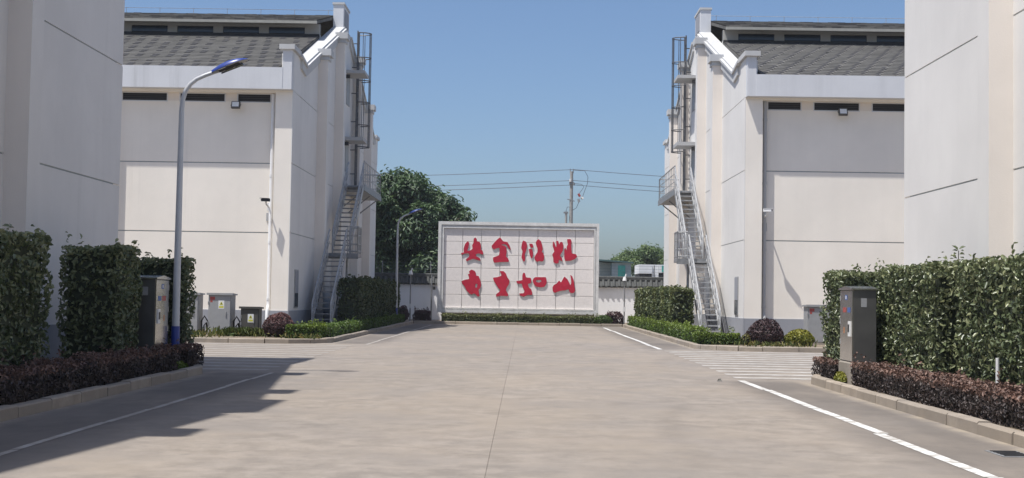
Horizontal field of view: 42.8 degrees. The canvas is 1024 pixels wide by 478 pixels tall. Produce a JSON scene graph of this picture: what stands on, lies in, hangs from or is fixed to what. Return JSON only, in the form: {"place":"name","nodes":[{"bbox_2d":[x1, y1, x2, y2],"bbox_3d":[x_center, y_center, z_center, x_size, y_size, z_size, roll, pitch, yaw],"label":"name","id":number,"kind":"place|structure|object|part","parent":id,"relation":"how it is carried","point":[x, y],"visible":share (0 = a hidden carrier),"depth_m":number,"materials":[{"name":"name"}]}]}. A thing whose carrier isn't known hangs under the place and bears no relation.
{"place":"outdoors","nodes":[
{"label":"outdoors","id":0,"kind":"place"},
{"bbox_2d":[187,342,328,373],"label":"side street","id":1,"kind":"structure","parent":0,"point":[237,351],"depth_m":30.86,"materials":[{"name":"concrete"}]},
{"bbox_2d":[192,343,347,369],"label":"crosswalk","id":2,"kind":"structure","parent":1,"relation":"on","point":[259,355],"depth_m":29.95,"materials":[{"name":"paint"}]},
{"bbox_2d":[193,319,413,338],"bbox_3d":[-10.479,3.649,54.509,10.660,0.195,36.160,1,-3,1],"label":"planting bed","id":3,"kind":"object","parent":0,"point":[216,336],"visible":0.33,"depth_m":38.26,"materials":[{"name":"soil"}]},
{"bbox_2d":[186,293,204,330],"bbox_3d":[-9.941,2.337,40.302,0.770,1.375,0.650,1,-3,1],"label":"power cabinet","id":4,"kind":"object","parent":3,"relation":"on","point":[196,319],"visible":0.2,"depth_m":40.04,"materials":[{"name":"grey metal"}]},
{"bbox_3d":[-9.961,2.274,40.021,0.657,1.095,0.041,1,-3,1],"label":"door","id":5,"kind":"part","parent":4,"relation":"part of","materials":[{"name":"grey paint"}]},
{"bbox_2d":[201,315,207,333],"bbox_3d":[-9.443,2.647,40.181,0.232,0.609,0.165,0,-3,22],"label":"cable loop","id":6,"kind":"object","parent":3,"relation":"on","point":[204,324],"visible":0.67,"depth_m":40.16,"materials":[{"name":"black plastic"}]},
{"bbox_2d":[207,293,237,334],"bbox_3d":[-8.956,2.354,40.318,0.800,1.375,0.700,1,-3,1],"label":"power cabinet","id":7,"kind":"object","parent":3,"relation":"on","point":[221,309],"visible":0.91,"depth_m":40.02,"materials":[{"name":"grey metal"}]},
{"bbox_3d":[-8.976,2.290,40.011,0.687,1.095,0.041,1,-3,1],"label":"door","id":8,"kind":"part","parent":7,"relation":"part of","materials":[{"name":"grey paint"}]},
{"bbox_2d":[192,325,274,336],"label":"grass clump","id":9,"kind":"object","parent":3,"relation":"on","point":[245,331],"visible":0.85,"depth_m":38.91,"materials":[{"name":"green plant"}]},
{"bbox_2d":[233,316,240,327],"bbox_3d":[-8.454,2.663,40.171,0.232,0.609,0.165,0,-3,22],"label":"cable loop","id":10,"kind":"object","parent":3,"relation":"on","point":[238,324],"visible":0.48,"depth_m":40.14,"materials":[{"name":"black plastic"}]},
{"bbox_2d":[239,306,263,328],"bbox_3d":[-8.030,2.565,40.225,0.660,0.975,0.550,1,-3,1],"label":"power cabinet","id":11,"kind":"object","parent":3,"relation":"on","point":[251,317],"visible":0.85,"depth_m":40.00,"materials":[{"name":"metal"}]},
{"bbox_3d":[-8.050,2.505,39.993,0.547,0.695,0.041,1,-3,1],"label":"door","id":12,"kind":"part","parent":11,"relation":"part of","materials":[{"name":"paint"}]},
{"bbox_2d":[262,312,295,336],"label":"round shrub","id":13,"kind":"object","parent":3,"relation":"on","point":[276,323],"visible":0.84,"depth_m":38.61,"materials":[{"name":"purple plant"}]},
{"bbox_2d":[186,321,412,343],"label":"kerb","id":14,"kind":"structure","parent":3,"relation":"on","point":[293,341],"depth_m":36.59,"materials":[{"name":"concrete"}]},
{"bbox_2d":[284,319,327,338],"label":"hedge","id":15,"kind":"object","parent":3,"relation":"on","point":[310,328],"visible":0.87,"depth_m":37.94,"materials":[{"name":"green plant"}]},
{"bbox_2d":[323,312,404,336],"bbox_3d":[-5.512,3.204,50.785,0.683,0.617,23.504,1,-3,1],"label":"hedge","id":16,"kind":"object","parent":3,"relation":"on","point":[347,326],"visible":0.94,"depth_m":46.11,"materials":[{"name":"green plant"}]},
{"bbox_2d":[336,274,400,321],"bbox_3d":[-5.917,2.634,55.590,1.129,2.100,15.042,1,-3,1],"label":"hedge","id":17,"kind":"object","parent":3,"relation":"on","point":[364,296],"visible":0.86,"depth_m":49.84,"materials":[{"name":"green plant"}]},
{"bbox_2d":[399,305,408,320],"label":"bush","id":18,"kind":"object","parent":3,"relation":"on","point":[403,309],"visible":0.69,"depth_m":65.19,"materials":[{"name":"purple plant"}]},
{"bbox_2d":[395,209,421,314],"bbox_3d":[-4.934,1.277,61.551,1.295,5.439,0.320,1,-3,1],"label":"street lamp","id":19,"kind":"object","parent":3,"relation":"on","point":[397,237],"visible":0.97,"depth_m":61.53,"materials":[{"name":"grey metal"}]},
{"bbox_2d":[409,268,412,320],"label":"garden lamp","id":20,"kind":"object","parent":3,"relation":"on","point":[410,273],"visible":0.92,"depth_m":65.95,"materials":[{"name":"grey metal"}]},
{"bbox_2d":[188,328,817,346],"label":"grass","id":21,"kind":"structure","parent":3,"relation":"on","point":[198,332],"depth_m":37.00,"materials":[{"name":"green plant"}]},
{"bbox_2d":[430,275,435,319],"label":"wall post","id":22,"kind":"object","parent":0,"point":[434,288],"depth_m":69.74,"materials":[{"name":"grey metal"}]},
{"bbox_2d":[0,323,1023,477],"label":"road","id":23,"kind":"structure","parent":0,"point":[475,401],"depth_m":14.50,"materials":[{"name":"concrete"}]},
{"bbox_2d":[0,325,429,455],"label":"edge line","id":24,"kind":"object","parent":23,"relation":"on","point":[61,435],"visible":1,"depth_m":14.39,"materials":[{"name":"paint"}]},
{"bbox_2d":[605,328,997,477],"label":"edge line","id":25,"kind":"object","parent":23,"relation":"on","point":[946,459],"visible":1,"depth_m":13.78,"materials":[{"name":"white paint"}]},
{"bbox_2d":[811,374,1023,447],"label":"kerb","id":26,"kind":"structure","parent":23,"relation":"on","point":[984,428],"depth_m":15.73,"materials":[{"name":"concrete"}]},
{"bbox_2d":[984,450,1023,457],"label":"drain cover","id":27,"kind":"object","parent":23,"relation":"on","point":[1001,453],"visible":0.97,"depth_m":12.25,"materials":[{"name":"grey metal"}]},
{"bbox_2d":[124,0,904,276],"label":"sky","id":28,"kind":"structure","parent":0,"point":[465,88],"materials":[{"name":"blue"}]},
{"bbox_2d":[625,323,824,347],"bbox_3d":[10.858,3.989,54.300,10.660,0.195,36.160,1,-3,1],"label":"planting bed","id":29,"kind":"object","parent":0,"point":[765,345],"visible":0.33,"depth_m":38.09,"materials":[{"name":"soil"}]},
{"bbox_2d":[623,274,626,323],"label":"garden lamp","id":30,"kind":"object","parent":29,"relation":"on","point":[624,307],"visible":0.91,"depth_m":65.83,"materials":[{"name":"white metal"}]},
{"bbox_2d":[634,284,694,323],"bbox_3d":[6.349,2.945,56.125,1.074,1.944,16.754,1,-3,1],"label":"hedge","id":31,"kind":"object","parent":29,"relation":"on","point":[671,304],"visible":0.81,"depth_m":49.85,"materials":[{"name":"green plant"}]},
{"bbox_2d":[627,314,707,341],"bbox_3d":[5.873,3.409,52.358,0.753,0.720,23.906,1,-3,1],"label":"hedge","id":32,"kind":"object","parent":29,"relation":"on","point":[682,331],"visible":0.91,"depth_m":46.95,"materials":[{"name":"green plant"}]},
{"bbox_2d":[691,326,740,344],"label":"hedge","id":33,"kind":"object","parent":29,"relation":"on","point":[705,337],"visible":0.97,"depth_m":38.38,"materials":[{"name":"green plant"}]},
{"bbox_2d":[623,324,825,352],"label":"kerb","id":34,"kind":"structure","parent":29,"relation":"on","point":[738,348],"depth_m":36.48,"materials":[{"name":"concrete"}]},
{"bbox_2d":[741,333,750,344],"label":"dry shrub","id":35,"kind":"object","parent":29,"relation":"on","point":[746,338],"visible":0.81,"depth_m":38.58,"materials":[{"name":"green plant"}]},
{"bbox_2d":[746,318,783,344],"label":"round shrub","id":36,"kind":"object","parent":29,"relation":"on","point":[765,329],"visible":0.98,"depth_m":38.56,"materials":[{"name":"purple plant"}]},
{"bbox_2d":[783,328,814,345],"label":"round shrub","id":37,"kind":"object","parent":29,"relation":"on","point":[801,336],"visible":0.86,"depth_m":38.58,"materials":[{"name":"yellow plant"}]},
{"bbox_2d":[802,305,829,344],"bbox_3d":[9.370,2.676,40.138,0.800,1.315,0.700,1,-3,1],"label":"power cabinet","id":38,"kind":"object","parent":29,"relation":"on","point":[812,323],"visible":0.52,"depth_m":39.84,"materials":[{"name":"grey metal"}]},
{"bbox_3d":[9.350,2.612,39.836,0.687,1.035,0.032,1,-3,1],"label":"door","id":39,"kind":"part","parent":38,"relation":"part of","materials":[{"name":"grey paint"}]},
{"bbox_2d":[697,349,828,383],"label":"side street","id":40,"kind":"structure","parent":0,"point":[775,359],"depth_m":30.68,"materials":[{"name":"concrete"}]},
{"bbox_2d":[669,351,822,379],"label":"crosswalk","id":41,"kind":"structure","parent":40,"relation":"on","point":[755,363],"depth_m":29.16,"materials":[{"name":"paint"}]},
{"bbox_2d":[873,390,1023,431],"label":"planting bed","id":42,"kind":"object","parent":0,"point":[955,412],"depth_m":14.22,"materials":[{"name":"soil"}]},
{"bbox_2d":[811,351,838,379],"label":"hedge","id":43,"kind":"object","parent":42,"relation":"on","point":[828,367],"visible":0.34,"depth_m":22.23,"materials":[{"name":"purple plant"}]},
{"bbox_2d":[834,371,846,382],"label":"weed tuft","id":44,"kind":"object","parent":42,"relation":"on","point":[839,376],"visible":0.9,"depth_m":20.98,"materials":[{"name":"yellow plant"}]},
{"bbox_2d":[819,263,884,360],"bbox_3d":[6.063,1.398,22.472,1.285,1.996,1.416,1,-3,1],"label":"hedge","id":45,"kind":"object","parent":42,"relation":"on","point":[836,281],"visible":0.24,"depth_m":22.41,"materials":[{"name":"green plant"}]},
{"bbox_2d":[838,286,878,384],"bbox_3d":[5.575,1.594,21.070,0.432,1.665,0.880,1,-3,1],"label":"steel cabinet","id":46,"kind":"object","parent":42,"relation":"on","point":[858,319],"visible":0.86,"depth_m":20.69,"materials":[{"name":"silver metal"}]},
{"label":"door","id":47,"kind":"part","parent":46,"relation":"part of","materials":[{"name":"silver metal"}]},
{"bbox_2d":[873,252,975,374],"bbox_3d":[6.407,1.238,19.877,1.161,2.097,3.224,1,-3,1],"label":"hedge","id":48,"kind":"object","parent":42,"relation":"on","point":[917,305],"visible":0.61,"depth_m":19.11,"materials":[{"name":"green plant"}]},
{"bbox_2d":[952,245,965,267],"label":"tall shoot","id":49,"kind":"object","parent":48,"relation":"attached to","point":[956,247],"visible":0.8,"depth_m":18.30,"materials":[{"name":"green plant"}]},
{"bbox_2d":[850,352,1023,430],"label":"hedge","id":50,"kind":"object","parent":42,"relation":"on","point":[1001,403],"visible":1,"depth_m":16.10,"materials":[{"name":"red plant"}]},
{"bbox_2d":[952,242,1023,386],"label":"hedge","id":51,"kind":"object","parent":42,"relation":"on","point":[992,315],"visible":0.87,"depth_m":16.50,"materials":[{"name":"green plant"}]},
{"bbox_2d":[996,358,998,382],"bbox_3d":[5.938,1.807,15.982,0.041,0.700,0.041,2,-3,-22],"label":"plant stake","id":52,"kind":"object","parent":42,"relation":"on","point":[997,365],"visible":0.35,"depth_m":15.97,"materials":[{"name":"white plastic"}]},
{"label":"ground","id":53,"kind":"structure","parent":0,"visible":0},
{"bbox_2d":[0,0,124,359],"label":"warehouse","id":54,"kind":"structure","parent":53,"relation":"on","point":[61,70],"depth_m":22.59,"materials":[{"name":"paint"}]},
{"bbox_2d":[118,2,379,329],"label":"warehouse","id":55,"kind":"structure","parent":53,"relation":"on","point":[284,139],"depth_m":45.32,"materials":[{"name":"paint"}]},
{"bbox_2d":[132,26,167,31],"bbox_3d":[-14.872,-8.641,53.676,1.480,0.210,0.025,1,-3,1],"label":"clerestory window","id":56,"kind":"structure","parent":55,"relation":"in","point":[134,28],"depth_m":53.66,"materials":[{"name":"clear glass"}]},
{"bbox_2d":[177,26,212,31],"bbox_3d":[-12.992,-8.611,53.658,1.480,0.210,0.025,1,-3,1],"label":"clerestory window","id":57,"kind":"structure","parent":55,"relation":"in","point":[180,29],"depth_m":53.64,"materials":[{"name":"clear glass"}]},
{"bbox_2d":[231,101,240,108],"bbox_3d":[-9.528,-4.619,45.161,0.342,0.262,0.354,1,-3,1],"label":"floodlight","id":58,"kind":"object","parent":55,"relation":"attached to","point":[235,104],"visible":1,"depth_m":45.02,"materials":[{"name":"grey paint"}]},
{"bbox_2d":[223,27,258,32],"bbox_3d":[-11.112,-8.581,53.639,1.480,0.210,0.025,1,-3,1],"label":"clerestory window","id":59,"kind":"structure","parent":55,"relation":"in","point":[225,29],"depth_m":53.63,"materials":[{"name":"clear glass"}]},
{"bbox_2d":[261,198,269,220],"bbox_3d":[-8.426,-1.009,44.770,0.356,0.746,0.789,1,-3,1],"label":"security camera","id":60,"kind":"object","parent":55,"relation":"attached to","point":[267,205],"visible":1,"depth_m":44.83,"materials":[{"name":"white plastic"}]},
{"bbox_2d":[269,28,304,32],"bbox_3d":[-9.233,-8.551,53.621,1.480,0.210,0.025,1,-3,1],"label":"clerestory window","id":61,"kind":"structure","parent":55,"relation":"in","point":[271,30],"depth_m":53.61,"materials":[{"name":"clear glass"}]},
{"bbox_2d":[294,269,298,307],"bbox_3d":[-7.614,1.761,46.138,0.040,1.360,0.700,1,-3,1],"label":"wall plaque","id":62,"kind":"object","parent":55,"relation":"attached to","point":[296,277],"depth_m":46.02,"materials":[{"name":"grey paint"}]},
{"bbox_2d":[311,161,380,323],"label":"steel staircase","id":63,"kind":"structure","parent":55,"relation":"attached to","point":[362,191],"depth_m":51.91,"materials":[{"name":"grey metal"}]},
{"bbox_2d":[345,145,348,171],"bbox_3d":[-7.411,-3.655,58.615,0.029,1.310,0.950,1,-3,1],"label":"hatch door","id":64,"kind":"structure","parent":55,"relation":"in","point":[346,147],"depth_m":58.42,"materials":[{"name":"grey paint"}]},
{"bbox_2d":[346,78,349,106],"bbox_3d":[-7.357,-6.651,58.747,0.039,1.310,0.950,1,-3,1],"label":"hatch door","id":65,"kind":"structure","parent":55,"relation":"in","point":[348,79],"depth_m":58.69,"materials":[{"name":"grey paint"}]},
{"bbox_2d":[350,31,371,184],"bbox_3d":[-6.908,-5.944,60.066,0.739,7.230,0.780,0,-3,23],"label":"caged ladder","id":66,"kind":"object","parent":55,"relation":"attached to","point":[363,102],"visible":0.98,"depth_m":60.04,"materials":[{"name":"metal"}]},
{"bbox_2d":[375,164,477,272],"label":"broadleaf tree","id":67,"kind":"object","parent":53,"relation":"on","point":[405,192],"visible":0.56,"depth_m":86.33,"materials":[{"name":"green plant"}]},
{"bbox_2d":[414,321,621,326],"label":"kerb","id":68,"kind":"structure","parent":53,"relation":"on","point":[515,323],"depth_m":65.18,"materials":[{"name":"concrete"}]},
{"bbox_2d":[375,272,663,322],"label":"boundary wall","id":69,"kind":"structure","parent":53,"relation":"on","point":[611,294],"depth_m":71.31,"materials":[{"name":"paint"}]},
{"bbox_2d":[382,261,663,276],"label":"security fence","id":70,"kind":"object","parent":69,"relation":"on","point":[654,266],"visible":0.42,"depth_m":71.63,"materials":[{"name":"grey metal"}]},
{"bbox_2d":[566,169,587,222],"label":"utility pole","id":71,"kind":"object","parent":53,"relation":"on","point":[571,184],"visible":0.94,"depth_m":100.08,"materials":[{"name":"concrete"}]},
{"bbox_2d":[420,169,664,176],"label":"overhead wire","id":72,"kind":"object","parent":71,"relation":"attached to","point":[545,170],"visible":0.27,"depth_m":100.34,"materials":[{"name":"black metal"}]},
{"bbox_2d":[438,180,664,187],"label":"overhead wire","id":73,"kind":"object","parent":71,"relation":"attached to","point":[546,181],"visible":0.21,"depth_m":100.30,"materials":[{"name":"black metal"}]},
{"bbox_2d":[452,185,662,191],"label":"overhead wire","id":74,"kind":"object","parent":71,"relation":"attached to","point":[553,185],"visible":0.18,"depth_m":100.28,"materials":[{"name":"black metal"}]},
{"bbox_2d":[599,259,632,276],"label":"teal shed","id":75,"kind":"structure","parent":53,"relation":"on","point":[616,268],"depth_m":99.93,"materials":[{"name":"green metal"}]},
{"bbox_2d":[618,265,624,275],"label":"window","id":76,"kind":"structure","parent":75,"relation":"in","point":[621,268],"depth_m":99.88,"materials":[{"name":"green glass"}]},
{"bbox_2d":[608,243,663,276],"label":"broadleaf tree","id":77,"kind":"object","parent":53,"relation":"on","point":[648,254],"visible":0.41,"depth_m":130.19,"materials":[{"name":"green plant"}]},
{"bbox_2d":[635,264,663,276],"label":"white outbuilding","id":78,"kind":"structure","parent":53,"relation":"on","point":[643,270],"depth_m":109.67,"materials":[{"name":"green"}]},
{"bbox_2d":[663,7,904,337],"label":"warehouse","id":79,"kind":"structure","parent":53,"relation":"on","point":[770,127],"depth_m":45.10,"materials":[{"name":"paint"}]},
{"bbox_2d":[671,35,690,190],"bbox_3d":[7.704,-5.712,59.924,0.739,7.230,0.780,2,-3,-22],"label":"caged ladder","id":80,"kind":"object","parent":79,"relation":"attached to","point":[683,106],"visible":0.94,"depth_m":59.89,"materials":[{"name":"metal"}]},
{"bbox_2d":[658,165,720,332],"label":"steel staircase","id":81,"kind":"structure","parent":79,"relation":"attached to","point":[675,197],"depth_m":51.65,"materials":[{"name":"grey metal"}]},
{"bbox_2d":[691,151,694,176],"bbox_3d":[8.105,-3.407,58.463,0.029,1.310,0.950,1,-3,1],"label":"hatch door","id":82,"kind":"structure","parent":79,"relation":"in","point":[693,152],"depth_m":58.23,"materials":[{"name":"grey paint"}]},
{"bbox_2d":[692,83,695,111],"bbox_3d":[8.149,-6.404,58.596,0.039,1.310,0.950,1,-3,1],"label":"hatch door","id":83,"kind":"structure","parent":79,"relation":"in","point":[693,85],"depth_m":58.56,"materials":[{"name":"grey paint"}]},
{"bbox_2d":[734,277,738,315],"bbox_3d":[7.893,2.008,45.987,0.040,1.360,0.700,1,-3,1],"label":"wall plaque","id":84,"kind":"object","parent":79,"relation":"attached to","point":[736,285],"depth_m":45.85,"materials":[{"name":"grey paint"}]},
{"bbox_2d":[738,35,773,39],"bbox_3d":[9.984,-8.245,53.434,1.480,0.210,0.025,1,-3,1],"label":"clerestory window","id":85,"kind":"structure","parent":79,"relation":"in","point":[740,37],"depth_m":53.42,"materials":[{"name":"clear glass"}]},
{"bbox_2d":[762,208,773,230],"bbox_3d":[8.703,-0.657,44.593,0.349,0.746,0.803,1,-3,1],"label":"security camera","id":86,"kind":"object","parent":79,"relation":"attached to","point":[766,210],"visible":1,"depth_m":44.35,"materials":[{"name":"white plastic"}]},
{"bbox_2d":[784,35,819,40],"bbox_3d":[11.864,-8.215,53.415,1.480,0.210,0.025,1,-3,1],"label":"clerestory window","id":87,"kind":"structure","parent":79,"relation":"in","point":[786,37],"depth_m":53.41,"materials":[{"name":"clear glass"}]},
{"bbox_2d":[837,108,847,115],"bbox_3d":[11.370,-4.356,44.960,0.342,0.262,0.354,1,-3,1],"label":"floodlight","id":88,"kind":"object","parent":79,"relation":"attached to","point":[842,111],"visible":1,"depth_m":44.82,"materials":[{"name":"grey paint"}]},
{"bbox_2d":[830,36,866,41],"bbox_3d":[13.743,-8.185,53.397,1.480,0.210,0.025,1,-3,1],"label":"clerestory window","id":89,"kind":"structure","parent":79,"relation":"in","point":[832,38],"depth_m":53.38,"materials":[{"name":"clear glass"}]},
{"bbox_2d":[877,37,904,41],"bbox_3d":[15.623,-8.155,53.379,1.480,0.210,0.025,1,-3,1],"label":"clerestory window","id":90,"kind":"structure","parent":79,"relation":"in","point":[879,39],"depth_m":53.37,"materials":[{"name":"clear glass"}]},
{"bbox_2d":[904,0,1023,264],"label":"warehouse","id":91,"kind":"structure","parent":53,"relation":"on","point":[964,130],"depth_m":22.41,"materials":[{"name":"paint"}]},
{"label":"planting bed","id":92,"kind":"structure","parent":0,"visible":0},
{"bbox_2d":[0,223,53,366],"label":"hedge","id":93,"kind":"object","parent":92,"relation":"on","point":[23,281],"visible":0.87,"depth_m":16.55,"materials":[{"name":"green plant"}]},
{"bbox_2d":[0,338,180,405],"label":"hedge","id":94,"kind":"object","parent":92,"relation":"on","point":[43,377],"visible":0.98,"depth_m":17.08,"materials":[{"name":"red plant"}]},
{"bbox_2d":[55,231,142,357],"bbox_3d":[-6.501,1.010,20.716,1.083,2.203,1.298,1,-3,1],"label":"hedge","id":95,"kind":"object","parent":92,"relation":"on","point":[100,283],"visible":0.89,"depth_m":20.23,"materials":[{"name":"green plant"}]},
{"bbox_2d":[0,364,201,421],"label":"kerb","id":96,"kind":"structure","parent":92,"relation":"on","point":[27,408],"depth_m":16.59,"materials":[{"name":"concrete"}]},
{"bbox_2d":[132,275,170,351],"bbox_3d":[-6.093,1.445,22.034,0.432,1.665,0.860,1,-3,1],"label":"steel cabinet","id":97,"kind":"object","parent":92,"relation":"on","point":[153,310],"visible":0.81,"depth_m":21.66,"materials":[{"name":"silver metal"}]},
{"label":"door","id":98,"kind":"part","parent":97,"relation":"part of","materials":[{"name":"silver metal"}]},
{"bbox_2d":[134,247,197,348],"bbox_3d":[-6.264,1.182,23.124,1.311,2.082,0.683,1,-3,1],"label":"hedge","id":99,"kind":"object","parent":92,"relation":"on","point":[153,265],"visible":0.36,"depth_m":22.99,"materials":[{"name":"green plant"}]},
{"bbox_2d":[172,361,188,369],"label":"weed tuft","id":100,"kind":"object","parent":92,"relation":"on","point":[182,364],"visible":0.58,"depth_m":21.81,"materials":[{"name":"green plant"}]},
{"bbox_2d":[168,335,204,366],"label":"hedge","id":101,"kind":"object","parent":92,"relation":"on","point":[189,355],"visible":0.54,"depth_m":22.50,"materials":[{"name":"purple plant"}]},
{"bbox_2d":[171,58,247,349],"bbox_3d":[-5.305,-0.451,22.711,1.295,5.439,0.320,1,-3,1],"label":"street lamp","id":102,"kind":"object","parent":92,"relation":"on","point":[227,66],"visible":0.94,"depth_m":22.69,"materials":[{"name":"grey metal"}]},
{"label":"planting bed","id":103,"kind":"structure","parent":0,"visible":0},
{"bbox_2d":[412,306,431,320],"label":"bush","id":104,"kind":"object","parent":103,"relation":"on","point":[422,315],"visible":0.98,"depth_m":66.00,"materials":[{"name":"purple plant"}]},
{"bbox_2d":[437,221,598,317],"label":"slogan board","id":105,"kind":"object","parent":103,"relation":"on","point":[519,268],"visible":1,"depth_m":66.96,"materials":[{"name":"tile"}]},
{"bbox_2d":[441,311,598,323],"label":"hedge","id":106,"kind":"object","parent":103,"relation":"on","point":[524,318],"visible":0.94,"depth_m":65.95,"materials":[{"name":"green plant"}]},
{"bbox_2d":[593,315,612,323],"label":"bush","id":107,"kind":"object","parent":103,"relation":"on","point":[603,319],"visible":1,"depth_m":65.57,"materials":[{"name":"green plant"}]},
{"bbox_2d":[605,310,622,324],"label":"bush","id":108,"kind":"object","parent":103,"relation":"on","point":[616,317],"visible":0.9,"depth_m":65.93,"materials":[{"name":"purple plant"}]}
]}

